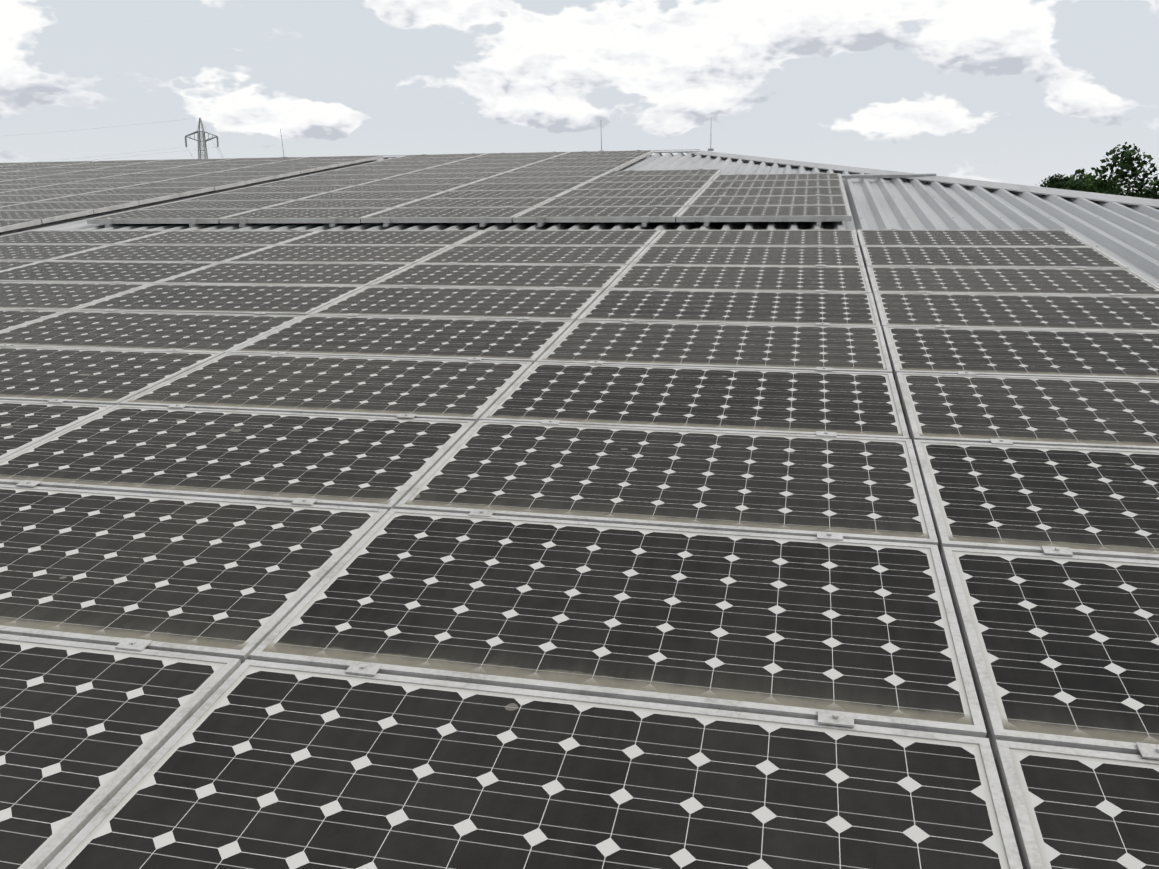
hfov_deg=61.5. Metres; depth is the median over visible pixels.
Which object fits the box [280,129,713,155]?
lightning rods
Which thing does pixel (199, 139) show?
pylon lattice
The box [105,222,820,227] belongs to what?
pv mounting rails
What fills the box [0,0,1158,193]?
sky
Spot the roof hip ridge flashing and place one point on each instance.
(932, 177)
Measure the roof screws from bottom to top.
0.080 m
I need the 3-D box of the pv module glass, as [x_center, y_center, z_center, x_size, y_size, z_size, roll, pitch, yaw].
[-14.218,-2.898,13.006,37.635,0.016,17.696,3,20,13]
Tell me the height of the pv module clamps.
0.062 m
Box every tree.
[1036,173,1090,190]
[1065,142,1158,198]
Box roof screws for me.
[728,162,1158,246]
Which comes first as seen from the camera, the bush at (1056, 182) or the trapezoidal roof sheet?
the trapezoidal roof sheet
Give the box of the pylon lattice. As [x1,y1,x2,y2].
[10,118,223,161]
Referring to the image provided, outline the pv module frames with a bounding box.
[0,150,1158,868]
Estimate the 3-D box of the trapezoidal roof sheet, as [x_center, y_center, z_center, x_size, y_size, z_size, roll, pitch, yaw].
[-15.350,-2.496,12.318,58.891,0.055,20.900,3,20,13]
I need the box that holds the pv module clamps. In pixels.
[0,150,1158,759]
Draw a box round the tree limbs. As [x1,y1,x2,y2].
[1092,177,1122,194]
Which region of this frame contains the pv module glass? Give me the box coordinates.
[0,151,1158,868]
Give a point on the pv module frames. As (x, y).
(1014, 822)
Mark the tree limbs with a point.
(1112, 186)
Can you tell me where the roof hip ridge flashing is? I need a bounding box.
[383,150,1158,207]
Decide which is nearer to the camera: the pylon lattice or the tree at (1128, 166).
the tree at (1128, 166)
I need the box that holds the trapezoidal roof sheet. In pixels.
[0,153,1158,756]

